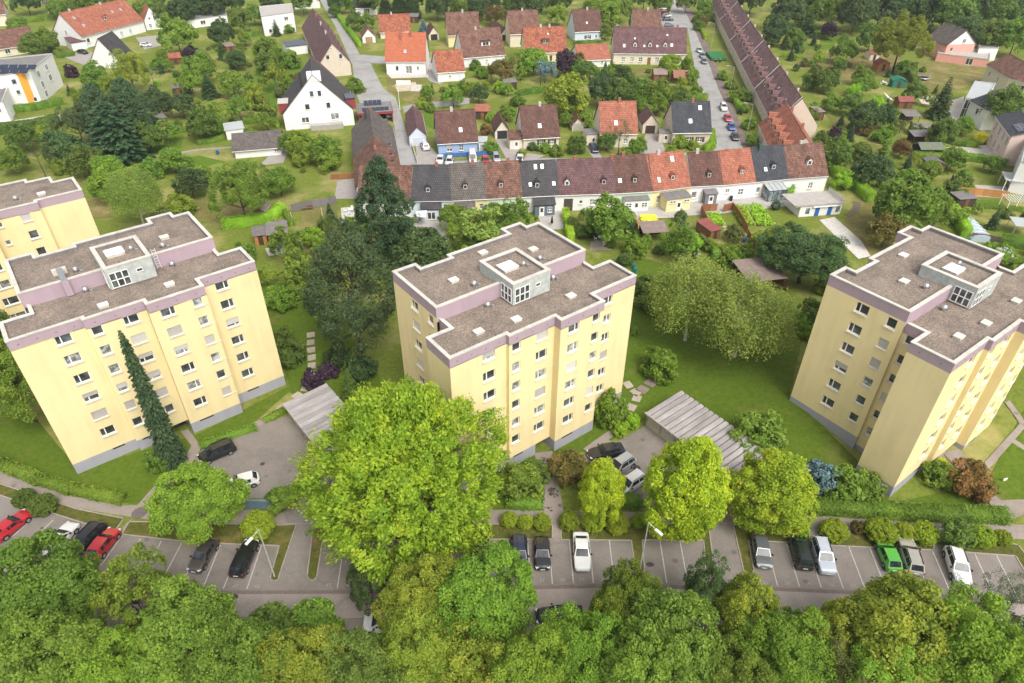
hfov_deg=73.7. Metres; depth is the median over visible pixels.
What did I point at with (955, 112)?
paving
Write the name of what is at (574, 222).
garden tree
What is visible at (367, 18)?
garden tree
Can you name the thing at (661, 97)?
garden tree
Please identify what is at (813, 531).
path
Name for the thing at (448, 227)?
fruit tree
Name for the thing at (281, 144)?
garden tree
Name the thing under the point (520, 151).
shrub
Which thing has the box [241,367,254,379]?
window
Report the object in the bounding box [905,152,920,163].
fruit tree
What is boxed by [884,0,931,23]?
broadleaf tree
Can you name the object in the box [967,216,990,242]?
pool enclosure
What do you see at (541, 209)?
door
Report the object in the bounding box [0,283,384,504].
lawn
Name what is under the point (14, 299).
window
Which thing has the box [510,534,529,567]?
parked car
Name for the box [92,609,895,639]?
parking lane
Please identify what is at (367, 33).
garage
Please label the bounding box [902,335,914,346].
window
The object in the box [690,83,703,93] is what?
shrub
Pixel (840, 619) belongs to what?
broadleaf tree
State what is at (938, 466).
shrub
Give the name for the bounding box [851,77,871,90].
garden tree
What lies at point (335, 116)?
window
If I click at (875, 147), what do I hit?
lawn
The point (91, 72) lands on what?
garden tree
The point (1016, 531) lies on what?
walkway
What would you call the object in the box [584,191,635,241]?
garden tree
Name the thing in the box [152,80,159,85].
shrub
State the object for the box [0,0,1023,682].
ground
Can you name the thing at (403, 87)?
paving
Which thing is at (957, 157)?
garden tree
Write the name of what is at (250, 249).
shrub
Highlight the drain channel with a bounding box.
[32,562,1023,603]
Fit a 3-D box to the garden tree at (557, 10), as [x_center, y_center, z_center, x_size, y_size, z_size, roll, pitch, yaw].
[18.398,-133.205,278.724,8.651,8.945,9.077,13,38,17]
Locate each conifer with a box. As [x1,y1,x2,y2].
[66,84,70,95]
[157,61,164,73]
[198,73,222,100]
[216,41,226,60]
[271,19,281,36]
[298,244,308,266]
[325,203,337,220]
[338,368,360,401]
[417,19,426,33]
[585,226,597,237]
[679,214,687,229]
[686,247,697,265]
[780,37,789,50]
[785,46,794,60]
[794,43,800,53]
[801,14,818,37]
[809,33,816,45]
[836,113,844,126]
[846,124,854,141]
[884,67,890,77]
[900,155,912,169]
[924,76,953,120]
[932,84,938,94]
[983,208,1001,230]
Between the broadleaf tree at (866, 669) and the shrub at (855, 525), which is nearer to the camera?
the broadleaf tree at (866, 669)
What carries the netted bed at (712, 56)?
on the ground at (312, 182)
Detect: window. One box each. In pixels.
[0,279,12,290]
[2,295,20,307]
[5,240,12,246]
[10,79,16,84]
[10,311,25,317]
[20,213,32,223]
[28,230,40,240]
[36,246,46,254]
[54,333,74,347]
[63,352,83,367]
[73,371,92,386]
[82,390,101,404]
[90,325,105,337]
[91,407,109,421]
[99,344,114,357]
[99,424,117,438]
[108,363,122,376]
[116,381,130,394]
[123,313,140,326]
[124,399,137,411]
[130,332,148,346]
[132,416,144,427]
[138,351,155,364]
[147,369,162,382]
[155,386,169,398]
[160,306,177,319]
[162,403,176,414]
[167,325,183,338]
[174,343,190,357]
[180,362,196,375]
[187,379,202,392]
[192,297,204,308]
[193,396,208,408]
[198,315,210,327]
[204,334,216,345]
[210,352,221,363]
[215,280,230,292]
[216,369,227,380]
[220,298,235,311]
[221,386,232,396]
[225,316,240,329]
[231,334,245,346]
[236,351,250,363]
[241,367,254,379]
[301,117,308,123]
[326,102,330,108]
[331,113,339,119]
[406,66,412,73]
[410,299,418,313]
[412,320,420,333]
[414,339,422,353]
[416,357,423,371]
[427,212,435,219]
[427,314,433,327]
[447,145,452,151]
[482,350,495,363]
[483,369,496,384]
[483,388,496,403]
[512,342,521,354]
[512,361,521,373]
[512,380,520,393]
[512,399,520,411]
[512,417,520,428]
[512,434,520,445]
[533,421,544,433]
[534,386,545,399]
[534,404,545,417]
[535,349,547,362]
[535,368,546,381]
[536,329,548,343]
[537,139,545,144]
[548,139,555,144]
[562,413,572,425]
[563,396,574,409]
[564,379,575,391]
[565,360,576,373]
[567,341,578,355]
[568,322,579,335]
[584,403,591,413]
[586,386,593,397]
[587,369,594,380]
[589,199,594,205]
[589,350,596,362]
[590,331,598,343]
[592,313,600,324]
[596,383,603,394]
[597,367,605,378]
[599,350,606,361]
[601,332,608,343]
[603,313,610,325]
[604,295,612,306]
[641,202,647,207]
[691,192,696,198]
[695,137,704,142]
[737,189,743,195]
[820,395,834,409]
[826,378,840,392]
[832,360,847,375]
[839,341,854,356]
[845,322,861,337]
[846,412,858,424]
[852,302,869,317]
[853,394,865,407]
[860,376,872,389]
[863,426,872,437]
[867,357,880,371]
[870,409,879,420]
[875,337,888,351]
[878,392,887,403]
[883,317,897,331]
[886,373,895,385]
[893,354,903,366]
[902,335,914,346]
[927,432,934,444]
[935,415,944,426]
[945,395,954,408]
[955,376,963,389]
[959,99,969,117]
[964,58,973,64]
[965,357,973,368]
[990,355,998,367]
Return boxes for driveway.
[65,52,92,64]
[136,35,160,49]
[260,149,288,165]
[416,145,437,163]
[426,58,440,83]
[495,139,511,157]
[509,151,544,159]
[586,145,601,157]
[640,134,664,153]
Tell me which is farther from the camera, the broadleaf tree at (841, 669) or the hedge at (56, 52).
the hedge at (56, 52)
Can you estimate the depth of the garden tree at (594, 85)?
192.12 m
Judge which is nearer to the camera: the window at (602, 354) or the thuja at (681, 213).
the window at (602, 354)
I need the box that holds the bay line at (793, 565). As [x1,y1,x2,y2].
[786,544,799,586]
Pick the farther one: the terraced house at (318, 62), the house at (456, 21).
the house at (456, 21)
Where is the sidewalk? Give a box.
[682,4,748,147]
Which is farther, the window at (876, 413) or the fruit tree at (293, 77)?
the fruit tree at (293, 77)
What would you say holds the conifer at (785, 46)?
on the ground at (312, 182)
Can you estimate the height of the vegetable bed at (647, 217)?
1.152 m
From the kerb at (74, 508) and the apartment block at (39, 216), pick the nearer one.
the kerb at (74, 508)
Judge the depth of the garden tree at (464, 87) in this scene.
202.69 m
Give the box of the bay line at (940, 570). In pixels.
[932,551,948,588]
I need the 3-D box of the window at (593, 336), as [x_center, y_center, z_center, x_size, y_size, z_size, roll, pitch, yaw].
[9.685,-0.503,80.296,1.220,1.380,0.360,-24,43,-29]
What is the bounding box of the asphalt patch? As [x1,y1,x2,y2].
[131,507,146,518]
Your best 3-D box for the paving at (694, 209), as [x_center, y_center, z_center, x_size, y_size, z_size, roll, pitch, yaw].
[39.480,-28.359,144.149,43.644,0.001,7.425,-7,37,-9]
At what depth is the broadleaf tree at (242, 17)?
263.63 m
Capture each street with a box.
[321,0,416,164]
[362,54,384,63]
[413,153,686,164]
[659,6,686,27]
[673,0,741,150]
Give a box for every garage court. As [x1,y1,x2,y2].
[194,416,344,522]
[584,426,736,522]
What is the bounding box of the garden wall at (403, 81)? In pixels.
[396,80,410,83]
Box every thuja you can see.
[69,87,79,100]
[173,119,182,126]
[183,85,191,93]
[566,135,577,154]
[572,135,582,154]
[575,224,589,238]
[577,135,587,153]
[674,208,688,221]
[771,199,781,209]
[793,63,799,70]
[799,57,808,66]
[822,85,831,94]
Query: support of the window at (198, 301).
in the apartment block at (178, 300)
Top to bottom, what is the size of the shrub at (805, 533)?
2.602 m
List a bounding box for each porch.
[478,136,487,150]
[506,130,522,148]
[533,196,555,215]
[582,128,598,144]
[623,195,649,210]
[658,128,671,142]
[659,190,692,211]
[702,188,718,203]
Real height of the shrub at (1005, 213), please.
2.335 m
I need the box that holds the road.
[3,562,1023,618]
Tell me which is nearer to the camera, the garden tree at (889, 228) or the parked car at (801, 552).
the parked car at (801, 552)
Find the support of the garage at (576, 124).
on the ground at (312, 182)
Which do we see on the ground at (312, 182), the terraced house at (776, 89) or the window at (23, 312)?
the terraced house at (776, 89)
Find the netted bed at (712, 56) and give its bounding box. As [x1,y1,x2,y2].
[705,52,726,60]
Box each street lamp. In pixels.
[245,529,274,576]
[639,522,662,568]
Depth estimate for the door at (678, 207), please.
142.22 m
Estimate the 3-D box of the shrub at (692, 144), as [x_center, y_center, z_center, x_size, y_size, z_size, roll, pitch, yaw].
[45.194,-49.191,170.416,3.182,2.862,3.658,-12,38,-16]
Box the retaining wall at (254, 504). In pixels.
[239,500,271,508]
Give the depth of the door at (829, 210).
140.89 m
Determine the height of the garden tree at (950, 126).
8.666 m
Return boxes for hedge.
[0,113,64,134]
[0,454,128,505]
[13,96,65,112]
[21,12,57,22]
[45,46,75,57]
[164,125,186,134]
[195,134,224,144]
[197,422,258,449]
[220,202,287,229]
[243,115,280,127]
[247,30,261,36]
[260,407,287,422]
[281,207,294,226]
[335,6,362,46]
[505,495,544,511]
[517,86,546,95]
[562,206,574,242]
[572,39,602,44]
[622,491,644,510]
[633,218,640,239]
[659,92,709,104]
[700,27,706,39]
[701,127,716,150]
[707,237,721,259]
[732,98,742,108]
[780,52,806,58]
[787,186,799,193]
[790,27,837,37]
[805,496,1015,526]
[829,165,876,202]
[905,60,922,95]
[910,150,942,159]
[929,135,950,165]
[944,136,981,148]
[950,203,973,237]
[966,152,1009,165]
[974,202,1023,211]
[997,233,1023,249]
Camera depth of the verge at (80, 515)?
78.66 m
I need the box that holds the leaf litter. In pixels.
[540,457,565,510]
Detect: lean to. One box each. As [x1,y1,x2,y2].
[420,202,441,220]
[454,200,475,218]
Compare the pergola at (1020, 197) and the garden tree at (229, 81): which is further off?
the garden tree at (229, 81)
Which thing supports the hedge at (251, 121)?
on the ground at (312, 182)
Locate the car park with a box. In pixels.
[0,496,1023,599]
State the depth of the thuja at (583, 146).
166.43 m
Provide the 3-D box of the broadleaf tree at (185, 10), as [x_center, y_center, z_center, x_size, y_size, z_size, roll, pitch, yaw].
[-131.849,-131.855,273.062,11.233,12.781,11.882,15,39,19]
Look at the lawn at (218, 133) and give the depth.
179.13 m
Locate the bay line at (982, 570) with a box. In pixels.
[975,554,993,593]
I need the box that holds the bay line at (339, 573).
[337,559,341,587]
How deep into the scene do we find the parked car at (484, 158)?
162.46 m
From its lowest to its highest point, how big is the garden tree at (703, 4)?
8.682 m
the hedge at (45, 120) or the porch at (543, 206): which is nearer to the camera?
the porch at (543, 206)
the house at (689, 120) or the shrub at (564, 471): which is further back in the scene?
the house at (689, 120)
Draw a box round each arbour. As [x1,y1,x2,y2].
[266,220,287,237]
[638,220,668,235]
[671,70,689,84]
[731,257,787,289]
[898,110,921,121]
[906,130,931,144]
[911,142,944,151]
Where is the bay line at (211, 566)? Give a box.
[204,545,220,584]
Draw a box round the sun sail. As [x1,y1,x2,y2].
[416,210,426,217]
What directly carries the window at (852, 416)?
in the apartment block at (939, 313)
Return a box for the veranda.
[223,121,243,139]
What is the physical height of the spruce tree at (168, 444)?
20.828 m
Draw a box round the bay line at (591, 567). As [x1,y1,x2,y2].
[590,549,593,582]
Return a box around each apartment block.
[0,176,99,347]
[0,211,285,473]
[392,221,636,490]
[790,225,1023,497]
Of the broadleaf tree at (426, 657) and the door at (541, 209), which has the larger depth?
the door at (541, 209)
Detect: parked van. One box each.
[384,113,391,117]
[468,148,477,161]
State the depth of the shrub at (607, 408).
89.56 m
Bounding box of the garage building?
[781,187,844,216]
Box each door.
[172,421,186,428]
[257,236,263,244]
[365,36,372,42]
[412,137,422,145]
[430,34,437,39]
[497,130,507,138]
[514,141,517,148]
[539,207,543,215]
[563,198,572,210]
[573,123,582,130]
[634,202,638,210]
[645,125,655,132]
[647,57,650,64]
[647,417,659,433]
[660,428,673,442]
[663,135,667,142]
[676,202,681,210]
[708,196,713,203]
[713,230,717,238]
[814,207,819,215]
[826,207,832,214]
[963,199,969,207]
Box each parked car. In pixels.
[0,509,31,542]
[42,521,79,554]
[71,520,107,554]
[76,49,88,53]
[85,527,121,561]
[139,42,151,46]
[186,538,219,573]
[197,437,236,464]
[228,539,258,577]
[230,471,259,490]
[362,612,387,633]
[420,141,429,150]
[436,154,444,163]
[445,155,453,163]
[469,533,489,562]
[481,155,489,161]
[491,151,500,160]
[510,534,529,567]
[515,154,523,160]
[533,536,551,570]
[535,603,582,623]
[572,532,591,571]
[586,442,625,460]
[588,142,598,152]
[609,451,637,473]
[625,468,646,493]
[662,13,671,16]
[662,17,673,20]
[664,23,674,26]
[699,52,705,57]
[701,58,707,63]
[719,102,727,110]
[723,113,731,121]
[727,122,735,130]
[730,132,738,140]
[750,534,773,569]
[788,534,813,570]
[809,536,836,575]
[874,539,902,571]
[896,537,924,575]
[942,545,972,585]
[996,613,1023,627]
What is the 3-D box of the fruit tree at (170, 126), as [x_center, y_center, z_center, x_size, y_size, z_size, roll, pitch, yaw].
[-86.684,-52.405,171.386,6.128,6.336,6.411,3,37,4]
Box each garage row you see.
[282,383,343,452]
[644,391,762,489]
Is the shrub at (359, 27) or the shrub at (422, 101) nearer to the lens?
the shrub at (422, 101)
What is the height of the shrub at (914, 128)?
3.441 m
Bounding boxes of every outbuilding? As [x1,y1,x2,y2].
[431,49,465,81]
[571,43,610,66]
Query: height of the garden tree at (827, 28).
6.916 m
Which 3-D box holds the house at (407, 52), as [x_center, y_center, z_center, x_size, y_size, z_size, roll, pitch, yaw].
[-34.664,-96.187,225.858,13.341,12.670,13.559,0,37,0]
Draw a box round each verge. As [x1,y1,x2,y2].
[0,484,121,527]
[123,522,294,579]
[308,528,324,578]
[329,524,551,538]
[562,524,712,571]
[734,525,809,573]
[818,531,932,548]
[947,542,1023,567]
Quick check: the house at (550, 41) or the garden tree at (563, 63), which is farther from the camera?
the house at (550, 41)
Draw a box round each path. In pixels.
[138,429,200,504]
[254,419,265,425]
[291,332,315,397]
[535,451,563,510]
[552,522,560,540]
[584,430,614,450]
[621,381,641,420]
[635,378,656,393]
[811,528,816,535]
[844,201,860,216]
[934,540,942,551]
[944,449,1023,519]
[985,421,1023,467]
[1005,400,1023,425]
[1010,438,1023,449]
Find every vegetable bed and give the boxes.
[640,214,657,220]
[705,211,724,225]
[718,242,753,256]
[732,203,755,225]
[746,202,775,226]
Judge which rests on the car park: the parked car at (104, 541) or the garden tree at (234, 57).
the parked car at (104, 541)
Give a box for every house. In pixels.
[0,0,9,25]
[0,26,32,57]
[0,53,63,103]
[0,87,14,121]
[53,0,145,47]
[91,31,132,67]
[135,0,161,29]
[185,8,227,27]
[231,129,282,158]
[259,3,295,35]
[277,57,355,130]
[295,0,320,8]
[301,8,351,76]
[308,56,339,81]
[351,106,398,158]
[353,134,400,190]
[354,0,377,15]
[357,164,412,216]
[378,12,411,38]
[385,31,429,73]
[411,161,450,216]
[434,106,478,153]
[445,9,479,46]
[449,159,486,214]
[453,26,505,67]
[484,158,521,212]
[504,8,538,46]
[515,101,560,148]
[518,157,558,212]
[520,24,566,61]
[556,155,586,210]
[567,7,601,40]
[585,154,615,209]
[593,97,637,147]
[610,24,686,64]
[612,151,652,206]
[629,7,660,26]
[646,149,690,206]
[663,98,711,144]
[685,148,723,201]
[711,0,737,28]
[717,148,756,199]
[719,2,750,51]
[730,21,763,72]
[740,41,779,101]
[750,144,788,196]
[754,65,818,140]
[757,103,812,145]
[783,140,828,192]
[923,22,976,57]
[935,48,990,67]
[958,81,995,117]
[965,90,1023,129]
[974,40,998,59]
[981,54,1023,90]
[985,110,1023,165]
[1004,65,1023,92]
[1008,146,1023,194]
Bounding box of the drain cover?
[646,562,653,566]
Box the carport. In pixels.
[356,100,392,119]
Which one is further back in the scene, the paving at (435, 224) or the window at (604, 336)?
the paving at (435, 224)
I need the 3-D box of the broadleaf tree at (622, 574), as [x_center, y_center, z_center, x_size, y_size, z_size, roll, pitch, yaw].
[11.089,24.410,64.720,6.148,10.211,5.157,26,44,30]
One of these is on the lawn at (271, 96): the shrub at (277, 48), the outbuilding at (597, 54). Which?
the shrub at (277, 48)
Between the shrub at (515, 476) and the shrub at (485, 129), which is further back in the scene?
the shrub at (485, 129)
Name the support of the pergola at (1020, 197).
on the ground at (312, 182)
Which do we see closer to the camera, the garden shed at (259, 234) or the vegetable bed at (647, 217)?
the garden shed at (259, 234)
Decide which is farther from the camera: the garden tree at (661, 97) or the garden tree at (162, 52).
the garden tree at (162, 52)
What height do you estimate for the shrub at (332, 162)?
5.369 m
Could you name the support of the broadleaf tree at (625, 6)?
on the ground at (312, 182)
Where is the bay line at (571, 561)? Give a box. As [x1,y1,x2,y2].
[569,540,573,582]
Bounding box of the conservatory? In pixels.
[761,182,788,201]
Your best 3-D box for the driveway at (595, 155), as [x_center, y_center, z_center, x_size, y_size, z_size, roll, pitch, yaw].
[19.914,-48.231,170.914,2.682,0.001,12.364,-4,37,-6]
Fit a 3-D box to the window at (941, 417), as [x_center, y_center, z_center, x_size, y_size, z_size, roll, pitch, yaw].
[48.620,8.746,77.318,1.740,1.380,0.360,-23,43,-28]
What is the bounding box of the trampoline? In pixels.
[917,71,929,79]
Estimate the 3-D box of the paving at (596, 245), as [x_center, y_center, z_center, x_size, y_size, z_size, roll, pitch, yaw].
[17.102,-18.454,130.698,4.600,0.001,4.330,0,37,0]
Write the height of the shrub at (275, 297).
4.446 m
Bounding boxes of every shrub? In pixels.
[10,488,36,508]
[26,492,58,517]
[33,124,48,141]
[50,159,67,175]
[63,63,79,77]
[133,156,164,179]
[142,447,171,472]
[149,56,163,69]
[149,207,172,216]
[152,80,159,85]
[165,192,198,214]
[172,71,179,77]
[180,44,198,60]
[186,163,212,179]
[194,98,200,103]
[233,241,256,260]
[239,509,275,540]
[252,96,268,109]
[263,491,279,510]
[264,285,297,312]
[265,45,283,56]
[267,484,298,516]
[273,325,294,341]
[274,48,300,68]
[274,82,288,97]
[275,339,306,368]
[284,24,295,33]
[285,277,306,299]
[291,149,312,166]
[301,367,325,390]
[302,293,320,310]
[308,245,318,256]
[316,150,340,173]
[317,361,340,378]
[321,343,349,367]
[343,355,378,382]
[344,216,356,224]
[345,76,366,92]
[354,22,364,31]
[413,96,426,109]
[425,101,435,112]
[450,243,456,250]
[456,227,485,249]
[469,59,481,69]
[473,65,488,78]
[480,122,491,135]
[482,80,489,86]
[483,141,498,154]
[485,112,494,121]
[492,81,505,93]
[493,458,544,500]
[500,510,517,527]
[509,91,526,105]
[516,148,526,157]
[516,513,532,529]
[521,457,550,486]
[527,142,537,150]
[533,512,551,531]
[538,142,550,153]
[547,448,590,486]
[550,144,564,156]
[557,96,586,115]
[558,508,580,531]
[575,112,592,128]
[580,512,603,534]
[594,387,628,428]
[605,511,629,536]
[606,240,616,248]
[610,61,620,74]
[611,419,627,437]
[616,64,631,76]
[617,252,633,265]
[619,146,632,154]
[622,220,637,233]
[622,234,649,258]
[622,411,640,429]
[629,325,639,335]
[631,512,645,528]
[633,274,674,315]
[634,275,654,297]
[639,345,678,385]
[652,243,665,254]
[665,145,677,151]
[673,135,687,148]
[680,55,693,69]
[684,90,700,100]
[685,70,695,85]
[687,65,695,71]
[687,138,699,150]
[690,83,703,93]
[691,12,705,22]
[693,18,705,30]
[698,15,708,26]
[701,8,714,21]
[717,69,728,80]
[719,246,746,270]
[724,78,738,89]
[726,90,743,101]
[736,248,756,258]
[737,87,751,101]
[737,103,749,112]
[740,117,757,130]
[786,219,795,226]
[792,41,803,49]
[793,309,812,328]
[794,529,809,537]
[797,296,820,326]
[797,320,813,340]
[804,458,840,495]
[809,101,821,109]
[809,108,819,119]
[813,130,831,143]
[813,273,830,294]
[818,517,850,543]
[820,463,872,502]
[824,148,841,171]
[826,125,841,136]
[829,170,855,189]
[831,134,848,144]
[847,61,852,67]
[850,520,866,534]
[851,471,888,500]
[856,123,872,136]
[863,516,899,544]
[869,126,893,143]
[886,123,898,134]
[894,521,915,539]
[907,123,924,133]
[912,519,941,546]
[919,66,926,71]
[922,459,960,490]
[935,516,977,549]
[938,457,1001,504]
[943,180,962,193]
[958,188,969,193]
[963,181,975,187]
[965,176,974,181]
[969,524,997,549]
[973,131,988,143]
[981,241,1014,264]
[994,529,1013,546]
[1000,208,1015,218]
[1004,254,1023,270]
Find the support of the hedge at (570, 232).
on the ground at (312, 182)
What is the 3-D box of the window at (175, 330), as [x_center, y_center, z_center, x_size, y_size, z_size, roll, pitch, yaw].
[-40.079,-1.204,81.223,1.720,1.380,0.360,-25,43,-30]
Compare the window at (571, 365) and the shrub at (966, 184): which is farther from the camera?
the shrub at (966, 184)
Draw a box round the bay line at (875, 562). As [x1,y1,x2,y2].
[870,548,881,576]
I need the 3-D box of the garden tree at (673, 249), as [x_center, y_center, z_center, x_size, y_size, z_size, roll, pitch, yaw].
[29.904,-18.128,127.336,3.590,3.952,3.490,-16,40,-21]
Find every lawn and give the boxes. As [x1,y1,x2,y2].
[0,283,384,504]
[86,197,113,218]
[154,135,183,153]
[156,156,224,170]
[193,200,249,222]
[201,118,223,137]
[241,73,258,99]
[256,57,301,111]
[301,205,336,257]
[357,31,368,47]
[386,77,439,103]
[423,112,433,129]
[483,259,1023,509]
[512,106,516,119]
[539,65,555,77]
[586,110,592,122]
[593,227,630,239]
[629,68,650,76]
[657,231,694,252]
[789,51,903,80]
[803,44,833,49]
[819,35,840,43]
[826,115,860,136]
[844,181,892,257]
[857,142,890,163]
[904,60,983,96]
[938,166,948,175]
[976,199,1004,208]
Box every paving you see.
[265,247,289,255]
[335,178,356,198]
[341,206,358,222]
[388,74,428,77]
[395,82,415,91]
[414,218,451,236]
[428,67,442,82]
[512,149,522,157]
[538,211,564,229]
[590,240,611,250]
[632,196,785,217]
[820,217,869,258]
[919,96,962,107]
[949,97,963,119]
[951,145,992,155]
[969,184,1006,198]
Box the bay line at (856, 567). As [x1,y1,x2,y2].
[849,547,864,586]
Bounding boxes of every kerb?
[0,483,124,528]
[121,521,296,581]
[306,524,325,580]
[346,523,552,540]
[560,523,713,575]
[733,524,810,572]
[817,529,934,550]
[943,543,1023,568]
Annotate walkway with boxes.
[0,472,1023,539]
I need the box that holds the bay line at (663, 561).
[660,541,666,582]
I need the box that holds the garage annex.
[63,36,87,50]
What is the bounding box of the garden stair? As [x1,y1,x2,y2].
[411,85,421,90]
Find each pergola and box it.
[998,171,1021,190]
[999,194,1023,207]
[1005,216,1023,234]
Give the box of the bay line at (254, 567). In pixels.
[247,546,261,588]
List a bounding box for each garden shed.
[154,113,166,127]
[167,52,181,64]
[170,84,182,94]
[222,42,234,51]
[251,225,267,245]
[253,200,271,212]
[410,13,418,22]
[475,104,489,119]
[501,78,517,89]
[651,68,667,80]
[695,218,721,238]
[809,106,825,120]
[865,50,880,59]
[872,58,890,70]
[888,75,907,87]
[893,96,914,108]
[908,122,931,129]
[922,155,947,172]
[950,191,978,207]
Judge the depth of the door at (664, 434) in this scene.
87.98 m
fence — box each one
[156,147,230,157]
[290,196,336,211]
[330,173,353,179]
[403,98,469,111]
[439,150,498,157]
[700,205,707,217]
[703,204,717,210]
[723,202,748,232]
[747,229,777,282]
[777,279,787,291]
[950,173,958,204]
[961,187,1009,198]
[971,232,1004,242]
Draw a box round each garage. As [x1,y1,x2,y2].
[282,39,307,54]
[360,24,375,42]
[405,105,426,145]
[426,22,439,39]
[489,20,505,40]
[490,111,509,138]
[569,110,584,130]
[609,20,620,31]
[637,106,659,132]
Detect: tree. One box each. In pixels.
[0,142,30,173]
[0,309,9,383]
[0,338,39,422]
[0,526,104,669]
[0,575,36,648]
[0,604,124,682]
[2,123,40,150]
[5,16,30,28]
[8,0,41,15]
[17,31,44,54]
[17,138,52,176]
[33,25,59,52]
[37,127,86,163]
[45,0,67,16]
[49,101,92,142]
[62,145,102,175]
[63,0,94,9]
[64,624,160,682]
[75,82,122,137]
[78,59,105,90]
[84,101,155,165]
[86,165,129,200]
[87,541,180,651]
[88,154,124,173]
[97,71,113,94]
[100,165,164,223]
[104,48,150,87]
[104,77,160,126]
[118,330,187,470]
[125,572,238,682]
[132,0,152,14]
[132,121,168,153]
[141,84,170,112]
[142,64,161,84]
[142,460,251,546]
[149,2,169,18]
[151,0,165,2]
[155,12,198,55]
[155,119,180,143]
[156,48,168,58]
[156,146,187,172]
[159,59,174,69]
[166,0,194,20]
[167,93,196,118]
[170,167,209,197]
[173,67,204,96]
[180,49,216,79]
[184,104,219,136]
[185,156,193,163]
[186,0,211,15]
[188,616,298,682]
[200,0,227,15]
[206,16,234,42]
[206,159,269,218]
[207,101,233,124]
[215,70,246,94]
[217,120,223,134]
[222,0,245,10]
[225,49,246,69]
[227,6,254,30]
[227,94,250,119]
[234,42,244,51]
[237,29,251,44]
[241,81,256,103]
[243,72,253,80]
[243,127,257,131]
[244,85,268,111]
[246,2,260,24]
[247,103,277,129]
[247,622,351,682]
[248,600,300,630]
[251,34,277,56]
[253,50,277,69]
[253,82,262,91]
[257,264,279,285]
[259,0,283,5]
[261,62,285,85]
[261,165,295,196]
[266,225,302,258]
[277,131,290,150]
[280,247,316,284]
[281,76,293,91]
[283,373,510,585]
[284,129,315,154]
[288,73,297,79]
[290,0,312,14]
[291,596,345,629]
[298,215,400,356]
[299,225,326,245]
[308,133,342,160]
[311,626,401,682]
[316,213,338,232]
[327,0,346,8]
[327,2,340,17]
[344,0,354,12]
[345,11,361,29]
[345,546,388,615]
[352,153,420,265]
[357,0,380,9]
[361,11,374,25]
[370,552,461,633]
[377,0,392,14]
[379,593,454,682]
[381,221,416,263]
[391,0,406,13]
[391,226,451,270]
[401,0,423,7]
[404,0,421,18]
[420,85,434,99]
[425,0,449,20]
[427,539,538,648]
[437,203,466,228]
[438,617,529,682]
[441,82,463,107]
[442,222,459,238]
[449,0,469,11]
[449,206,502,240]
[456,78,468,93]
[460,82,472,96]
[467,0,490,20]
[468,82,488,102]
[481,202,507,224]
[484,4,505,22]
[485,620,576,682]
[488,58,514,79]
[489,0,500,9]
[499,103,515,118]
[500,0,520,13]
[501,196,537,225]
[502,82,513,92]
[508,54,516,63]
[513,0,546,14]
[515,67,526,77]
[516,60,528,71]
[518,47,548,75]
[528,600,623,682]
[536,59,557,82]
[543,0,574,8]
[543,71,590,111]
[547,4,565,25]
[556,48,577,73]
[559,111,572,126]
[564,215,579,228]
[569,58,590,77]
[575,52,584,58]
[577,456,626,527]
[578,208,589,218]
[582,0,604,8]
[583,61,598,79]
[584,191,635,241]
[587,68,617,100]
[587,578,651,642]
[591,0,621,27]
[591,615,683,682]
[596,131,617,150]
[599,23,612,39]
[601,557,663,607]
[603,64,615,74]
[606,72,640,100]
[609,0,632,23]
[609,117,631,154]
[622,586,726,682]
[628,136,647,153]
[631,76,657,110]
[632,0,652,7]
[636,97,653,111]
[640,233,653,246]
[641,435,734,543]
[643,251,739,346]
[646,77,675,112]
[646,91,667,115]
[652,0,673,12]
[658,53,682,76]
[661,219,697,260]
[665,236,681,252]
[667,85,691,107]
[675,0,696,13]
[675,75,687,86]
[682,232,703,251]
[683,548,730,608]
[686,266,804,363]
[692,70,699,80]
[694,633,778,682]
[696,0,712,10]
[698,233,707,247]
[704,239,718,251]
[707,570,780,650]
[726,224,744,242]
[726,447,820,536]
[729,408,788,455]
[730,604,838,682]
[737,0,766,15]
[745,133,759,145]
[747,227,775,257]
[755,223,851,285]
[761,11,790,36]
[764,27,782,45]
[770,0,806,27]
[783,26,807,48]
[795,0,828,21]
[799,598,869,674]
[802,76,815,88]
[804,65,834,91]
[808,59,815,65]
[811,622,888,682]
[813,50,825,64]
[817,0,850,22]
[817,635,939,682]
[820,22,838,39]
[821,69,840,89]
[821,91,839,109]
[822,101,833,113]
[824,139,853,166]
[828,33,859,57]
[830,569,966,682]
[832,56,845,65]
[832,59,847,71]
[836,0,879,33]
[839,92,862,110]
[846,83,861,93]
[847,99,881,127]
[850,141,872,161]
[850,152,896,184]
[851,64,874,81]
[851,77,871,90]
[856,22,881,49]
[860,144,895,177]
[864,212,909,247]
[868,76,875,88]
[870,94,886,104]
[872,0,903,25]
[872,9,936,73]
[872,169,944,228]
[878,104,896,128]
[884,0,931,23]
[884,115,897,125]
[891,139,912,157]
[894,119,907,132]
[895,60,910,75]
[895,168,915,177]
[901,80,928,99]
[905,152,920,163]
[910,61,919,69]
[910,579,1023,682]
[915,0,948,30]
[917,159,943,179]
[923,95,934,104]
[926,116,962,145]
[928,186,953,221]
[929,194,960,225]
[933,0,980,25]
[940,146,969,170]
[940,657,964,682]
[950,14,988,39]
[951,205,973,225]
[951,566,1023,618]
[954,169,972,180]
[956,115,975,134]
[964,0,997,19]
[971,17,1010,45]
[971,203,984,213]
[979,0,1023,28]
[979,82,1023,117]
[983,155,1006,172]
[985,615,1023,682]
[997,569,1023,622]
[999,15,1023,53]
[1005,0,1023,18]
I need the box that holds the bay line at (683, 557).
[680,541,687,581]
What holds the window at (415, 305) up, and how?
in the apartment block at (527, 327)

